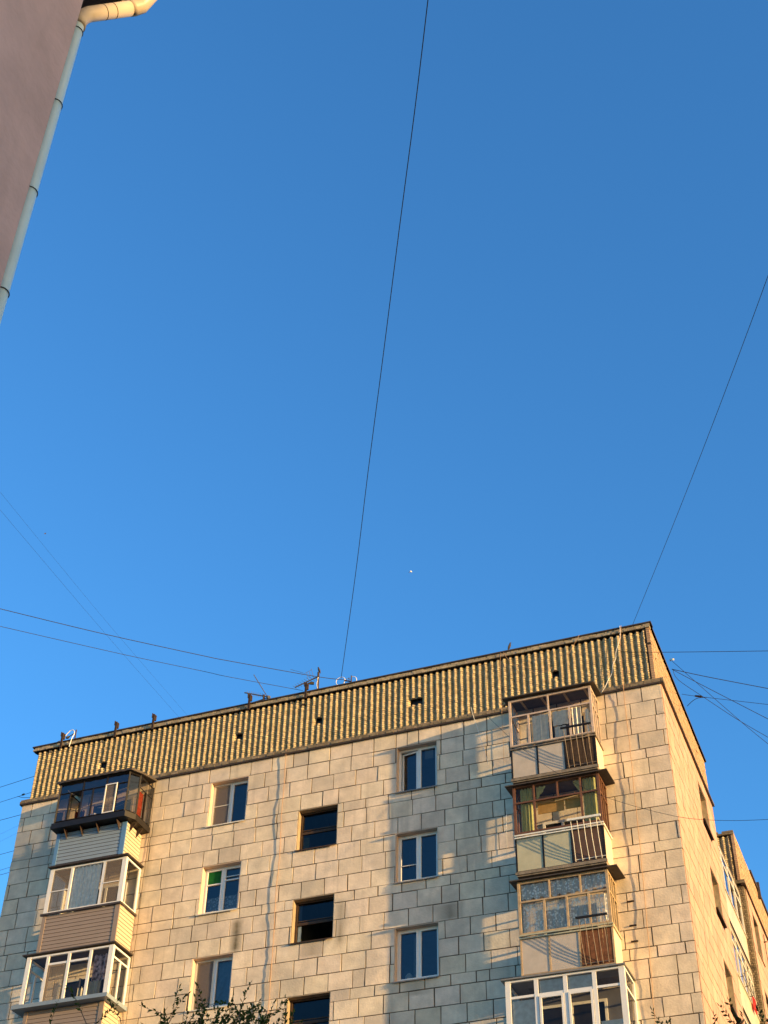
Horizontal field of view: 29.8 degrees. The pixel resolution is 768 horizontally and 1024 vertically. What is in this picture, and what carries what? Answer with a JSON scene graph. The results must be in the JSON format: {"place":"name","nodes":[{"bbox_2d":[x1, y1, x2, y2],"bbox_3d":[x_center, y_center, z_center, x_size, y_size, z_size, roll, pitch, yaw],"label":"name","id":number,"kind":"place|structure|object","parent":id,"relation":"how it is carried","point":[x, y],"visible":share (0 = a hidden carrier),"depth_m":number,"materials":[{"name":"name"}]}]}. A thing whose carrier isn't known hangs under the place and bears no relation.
{"place":"outdoors","nodes":[
{"label":"outdoors","id":0,"kind":"place"},
{"bbox_2d":[0,0,156,323],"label":"pink building","id":1,"kind":"structure","parent":0,"point":[39,42],"depth_m":9.89,"materials":[{"name":"paint"}]},
{"bbox_2d":[0,0,767,916],"label":"sky","id":2,"kind":"structure","parent":0,"point":[193,325],"materials":[{"name":"blue"}]},
{"label":"ground","id":3,"kind":"structure","parent":0,"visible":0},
{"bbox_2d":[49,981,302,1023],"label":"tree","id":4,"kind":"object","parent":3,"relation":"on","point":[248,1018],"visible":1,"depth_m":20.68,"materials":[{"name":"green plant"}]},
{"bbox_2d":[0,621,767,1023],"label":"apartment building","id":5,"kind":"structure","parent":3,"relation":"on","point":[410,869],"depth_m":40.70,"materials":[{"name":"tile"}]},
{"bbox_2d":[75,810,84,817],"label":"curtain","id":6,"kind":"object","parent":5,"relation":"hanging from","point":[81,813],"visible":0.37,"depth_m":44.09,"materials":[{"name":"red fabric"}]},
{"bbox_2d":[77,987,87,995],"bbox_3d":[-8.388,13.448,40.389,0.400,0.300,0.132,-13,-43,16],"label":"hanging laundry","id":7,"kind":"object","parent":5,"relation":"hanging from","point":[80,991],"visible":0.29,"depth_m":40.43,"materials":[{"name":"white fabric"}]},
{"bbox_2d":[68,863,101,908],"bbox_3d":[-8.742,10.977,42.265,0.910,1.320,0.054,-13,-43,16],"label":"curtain","id":8,"kind":"object","parent":5,"relation":"hanging from","point":[85,885],"visible":1,"depth_m":42.28,"materials":[{"name":"white fabric"}]},
{"bbox_2d":[78,978,92,987],"bbox_3d":[-8.380,13.229,40.541,0.466,0.270,0.120,-10,-42,12],"label":"hanging laundry","id":9,"kind":"object","parent":5,"relation":"hanging from","point":[81,983],"visible":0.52,"depth_m":40.58,"materials":[{"name":"fabric"}]},
{"bbox_2d":[1,511,177,715],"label":"overhead cable","id":10,"kind":"object","parent":5,"relation":"attached to","point":[79,603],"visible":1,"depth_m":35.13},
{"bbox_2d":[0,492,180,707],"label":"overhead cable","id":11,"kind":"object","parent":5,"relation":"attached to","point":[85,596],"visible":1,"depth_m":35.24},
{"bbox_2d":[87,980,100,994],"bbox_3d":[-7.995,13.193,39.902,0.360,0.460,0.134,-13,-43,16],"label":"hanging laundry","id":12,"kind":"object","parent":5,"relation":"hanging from","point":[94,987],"visible":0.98,"depth_m":39.93,"materials":[{"name":"grey fabric"}]},
{"bbox_2d":[91,953,107,981],"bbox_3d":[-7.936,12.718,40.261,0.480,0.750,0.111,-13,-43,16],"label":"hanging laundry","id":13,"kind":"object","parent":5,"relation":"hanging from","point":[99,967],"visible":1,"depth_m":40.25,"materials":[{"name":"fabric"}]},
{"bbox_2d":[100,979,103,992],"bbox_3d":[-7.742,13.116,39.838,0.138,0.500,0.040,-18,-44,20],"label":"hanging laundry","id":14,"kind":"object","parent":5,"relation":"hanging from","point":[102,985],"visible":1,"depth_m":39.88,"materials":[{"name":"fabric"}]},
{"bbox_2d":[137,792,143,817],"bbox_3d":[-7.415,8.912,43.783,0.028,0.870,0.280,-13,-43,16],"label":"curtain","id":15,"kind":"object","parent":5,"relation":"hanging from","point":[140,802],"visible":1,"depth_m":43.81,"materials":[{"name":"red fabric"}]},
{"bbox_2d":[126,783,155,1020],"bbox_3d":[-7.131,12.655,41.094,0.111,11.600,0.037,-13,-43,16],"label":"cable","id":16,"kind":"object","parent":5,"relation":"attached to","point":[139,907],"visible":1,"depth_m":42.02,"materials":[{"name":"black rubber"}]},
{"bbox_2d":[0,626,302,690],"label":"overhead cable","id":17,"kind":"object","parent":5,"relation":"attached to","point":[147,659],"visible":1,"depth_m":42.49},
{"bbox_2d":[2,609,344,679],"bbox_3d":[-18.659,0.005,35.668,40.734,4.859,0.309,22,-45,-23],"label":"overhead cable","id":18,"kind":"object","parent":5,"relation":"attached to","point":[169,648],"visible":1,"depth_m":42.35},
{"bbox_2d":[185,953,232,1011],"bbox_3d":[-4.750,13.019,39.774,1.290,1.545,0.342,-13,-43,16],"label":"window","id":19,"kind":"structure","parent":5,"relation":"in","point":[212,974],"depth_m":39.95,"materials":[{"name":"white plastic"}]},
{"bbox_2d":[195,860,241,915],"bbox_3d":[-4.698,10.917,41.623,1.290,1.545,0.392,-13,-43,16],"label":"window","id":20,"kind":"structure","parent":5,"relation":"in","point":[213,875],"depth_m":41.85,"materials":[{"name":"white plastic"}]},
{"bbox_2d":[205,776,248,827],"bbox_3d":[-4.655,8.800,43.455,1.290,1.545,0.392,-13,-43,16],"label":"window","id":21,"kind":"structure","parent":5,"relation":"in","point":[220,812],"depth_m":43.63,"materials":[{"name":"white plastic"}]},
{"bbox_2d":[244,675,270,700],"bbox_3d":[-4.038,5.751,46.061,0.938,1.437,0.140,-13,-43,16],"label":"antenna","id":22,"kind":"object","parent":5,"relation":"on","point":[264,696],"visible":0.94,"depth_m":45.92,"materials":[{"name":"grey metal"}]},
{"bbox_2d":[267,749,286,1023],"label":"cable","id":23,"kind":"object","parent":5,"relation":"attached to","point":[276,886],"visible":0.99,"depth_m":40.69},
{"bbox_2d":[290,669,319,688],"bbox_3d":[-2.502,5.448,45.544,0.986,1.266,0.178,-12,-43,15],"label":"antenna","id":24,"kind":"object","parent":5,"relation":"on","point":[318,673],"visible":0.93,"depth_m":45.57,"materials":[{"name":"grey metal"}]},
{"bbox_2d":[285,991,330,1023],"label":"window","id":25,"kind":"structure","parent":5,"relation":"in","point":[312,1008],"depth_m":38.33,"materials":[{"name":"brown wood"}]},
{"bbox_2d":[288,893,334,944],"bbox_3d":[-1.947,11.295,39.854,1.290,1.345,0.332,-13,-43,16],"label":"window","id":26,"kind":"structure","parent":5,"relation":"in","point":[319,909],"depth_m":40.11,"materials":[{"name":"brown wood"}]},
{"bbox_2d":[294,804,337,851],"bbox_3d":[-1.903,9.178,41.686,1.290,1.345,0.332,-13,-43,16],"label":"window","id":27,"kind":"structure","parent":5,"relation":"in","point":[317,827],"depth_m":41.84,"materials":[{"name":"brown wood"}]},
{"bbox_2d":[341,0,427,676],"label":"overhead cable","id":28,"kind":"object","parent":5,"relation":"attached to","point":[389,305],"visible":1,"depth_m":29.90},
{"bbox_2d":[394,740,437,793],"bbox_3d":[0.976,7.456,41.768,1.290,1.545,0.382,-13,-43,16],"label":"window","id":29,"kind":"structure","parent":5,"relation":"in","point":[417,749],"depth_m":42.07,"materials":[{"name":"white plastic"}]},
{"bbox_2d":[393,827,438,883],"bbox_3d":[0.931,9.570,39.933,1.290,1.545,0.372,-13,-43,16],"label":"window","id":30,"kind":"structure","parent":5,"relation":"in","point":[418,834],"depth_m":40.15,"materials":[{"name":"white plastic"}]},
{"bbox_2d":[392,921,439,982],"bbox_3d":[0.913,11.731,38.150,1.290,1.545,0.512,-13,-43,16],"label":"window","id":31,"kind":"structure","parent":5,"relation":"in","point":[418,929],"depth_m":38.30,"materials":[{"name":"white plastic"}]},
{"bbox_2d":[500,657,503,754],"bbox_3d":[3.429,5.609,41.864,0.021,3.810,0.082,-32,-51,32],"label":"cable","id":32,"kind":"object","parent":5,"relation":"hanging from","point":[501,704],"visible":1,"depth_m":42.28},
{"bbox_2d":[520,787,533,831],"bbox_3d":[3.826,7.996,38.568,0.340,1.340,0.078,-13,-43,16],"label":"curtain","id":33,"kind":"object","parent":5,"relation":"hanging from","point":[527,816],"visible":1,"depth_m":38.56,"materials":[{"name":"fabric"}]},
{"bbox_2d":[536,786,544,798],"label":"curtain","id":34,"kind":"object","parent":5,"relation":"hanging from","point":[539,790],"visible":1,"depth_m":38.79,"materials":[{"name":"green fabric"}]},
{"bbox_2d":[532,713,549,741],"bbox_3d":[4.345,5.998,39.961,0.460,0.880,0.038,-12,-43,15],"label":"curtain","id":35,"kind":"object","parent":5,"relation":"hanging from","point":[540,723],"visible":1,"depth_m":39.98,"materials":[{"name":"white fabric"}]},
{"bbox_2d":[538,797,580,814],"bbox_3d":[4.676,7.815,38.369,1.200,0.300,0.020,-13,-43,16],"label":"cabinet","id":36,"kind":"object","parent":5,"relation":"attached to","point":[550,807],"visible":1,"depth_m":38.37,"materials":[{"name":"brown wood"}]},
{"bbox_2d":[552,710,568,725],"bbox_3d":[4.881,5.697,39.952,0.440,0.460,0.037,-12,-43,15],"label":"hanging laundry","id":37,"kind":"object","parent":5,"relation":"hanging from","point":[560,717],"visible":1,"depth_m":39.95,"materials":[{"name":"white fabric"}]},
{"bbox_2d":[555,725,566,736],"bbox_3d":[4.857,6.061,39.654,0.320,0.400,0.051,-13,-43,16],"label":"hanging laundry","id":38,"kind":"object","parent":5,"relation":"hanging from","point":[559,732],"visible":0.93,"depth_m":39.67,"materials":[{"name":"white fabric"}]},
{"bbox_2d":[521,872,605,899],"bbox_3d":[4.579,9.570,36.754,2.220,0.470,0.041,-13,-43,16],"label":"lace curtain","id":39,"kind":"object","parent":5,"relation":"attached to","point":[544,892],"visible":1,"depth_m":36.77,"materials":[{"name":"white fabric"}]},
{"bbox_2d":[523,894,608,932],"bbox_3d":[4.575,10.123,36.300,2.220,0.820,0.053,-13,-43,16],"label":"lace curtain","id":40,"kind":"object","parent":5,"relation":"hanging from","point":[575,900],"visible":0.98,"depth_m":36.34,"materials":[{"name":"white fabric"}]},
{"bbox_2d":[513,974,623,1023],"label":"window","id":41,"kind":"structure","parent":5,"relation":"attached to","point":[523,1011],"depth_m":34.87,"materials":[{"name":"clear glass"}]},
{"bbox_2d":[573,780,579,791],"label":"curtain","id":42,"kind":"object","parent":5,"relation":"hanging from","point":[576,782],"visible":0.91,"depth_m":38.51,"materials":[{"name":"green fabric"}]},
{"bbox_2d":[571,707,582,733],"bbox_3d":[5.314,5.751,39.682,0.258,0.880,0.097,-9,-42,11],"label":"curtain","id":43,"kind":"object","parent":5,"relation":"hanging from","point":[576,715],"visible":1,"depth_m":39.73,"materials":[{"name":"white fabric"}]},
{"bbox_2d":[585,709,590,731],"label":"curtain","id":44,"kind":"object","parent":5,"relation":"hanging from","point":[587,717],"visible":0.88,"depth_m":39.62,"materials":[{"name":"white fabric"}]},
{"bbox_2d":[582,777,598,821],"bbox_3d":[5.442,7.612,38.085,0.360,1.340,0.080,-13,-43,16],"label":"curtain","id":45,"kind":"object","parent":5,"relation":"hanging from","point":[590,804],"visible":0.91,"depth_m":38.10,"materials":[{"name":"green fabric"}]},
{"bbox_2d":[601,626,619,692],"bbox_3d":[6.527,4.229,41.506,0.740,2.196,0.070,-9,-42,12],"label":"cable","id":46,"kind":"object","parent":5,"relation":"attached to","point":[612,665],"visible":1,"depth_m":41.33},
{"bbox_2d":[487,716,767,820],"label":"overhead cable","id":47,"kind":"object","parent":5,"relation":"attached to","point":[632,805],"visible":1,"depth_m":34.75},
{"bbox_2d":[620,629,655,1023],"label":"cable","id":48,"kind":"object","parent":5,"relation":"attached to","point":[638,829],"visible":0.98,"depth_m":37.74,"materials":[{"name":"black rubber"}]},
{"bbox_2d":[648,651,744,652],"bbox_3d":[22.907,3.274,35.935,33.665,5.623,0.031,-10,-42,13],"label":"overhead cable","id":49,"kind":"object","parent":5,"relation":"attached to","point":[719,651],"visible":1,"depth_m":40.52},
{"bbox_2d":[633,276,767,622],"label":"overhead cable","id":50,"kind":"object","parent":5,"relation":"attached to","point":[708,434],"visible":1,"depth_m":30.42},
{"bbox_2d":[698,783,713,840],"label":"window","id":51,"kind":"structure","parent":5,"relation":"in","point":[703,802],"depth_m":43.98,"materials":[{"name":"white plastic"}]},
{"bbox_2d":[710,868,727,928],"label":"window","id":52,"kind":"structure","parent":5,"relation":"in","point":[715,885],"depth_m":42.12,"materials":[{"name":"white plastic"}]},
{"bbox_2d":[672,669,767,718],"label":"overhead cable","id":53,"kind":"object","parent":5,"relation":"attached to","point":[718,693],"visible":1,"depth_m":42.94,"materials":[{"name":"black rubber"}]},
{"bbox_2d":[673,671,766,736],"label":"overhead cable","id":54,"kind":"object","parent":5,"relation":"attached to","point":[717,706],"visible":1,"depth_m":42.84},
{"bbox_2d":[673,669,767,688],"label":"overhead cable","id":55,"kind":"object","parent":5,"relation":"attached to","point":[720,679],"visible":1,"depth_m":43.75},
{"bbox_2d":[683,694,767,704],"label":"overhead cable","id":56,"kind":"object","parent":5,"relation":"attached to","point":[725,699],"visible":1,"depth_m":43.81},
{"bbox_2d":[723,960,740,1023],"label":"window","id":57,"kind":"structure","parent":5,"relation":"in","point":[728,976],"depth_m":40.35,"materials":[{"name":"white plastic"}]},
{"bbox_2d":[752,997,757,1013],"bbox_3d":[11.743,15.615,45.668,0.054,0.450,0.500,-13,-43,16],"label":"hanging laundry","id":58,"kind":"object","parent":5,"relation":"hanging from","point":[754,1003],"visible":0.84,"depth_m":45.55,"materials":[{"name":"red fabric"}]},
{"bbox_2d":[748,911,765,967],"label":"window","id":59,"kind":"structure","parent":5,"relation":"in","point":[755,924],"depth_m":50.49,"materials":[{"name":"wood"}]},
{"bbox_2d":[761,992,767,1023],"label":"window","id":60,"kind":"structure","parent":5,"relation":"in","point":[761,992],"depth_m":48.70,"materials":[{"name":"wood"}]},
{"bbox_2d":[650,997,767,1023],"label":"tree","id":61,"kind":"object","parent":3,"relation":"on","point":[729,1021],"visible":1,"depth_m":17.89,"materials":[{"name":"green plant"}]},
{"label":"insulator","id":62,"kind":"object","parent":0,"visible":0},
{"bbox_2d":[672,661,767,743],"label":"overhead cable","id":63,"kind":"object","parent":62,"relation":"attached to","point":[721,704],"visible":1,"depth_m":42.52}
]}

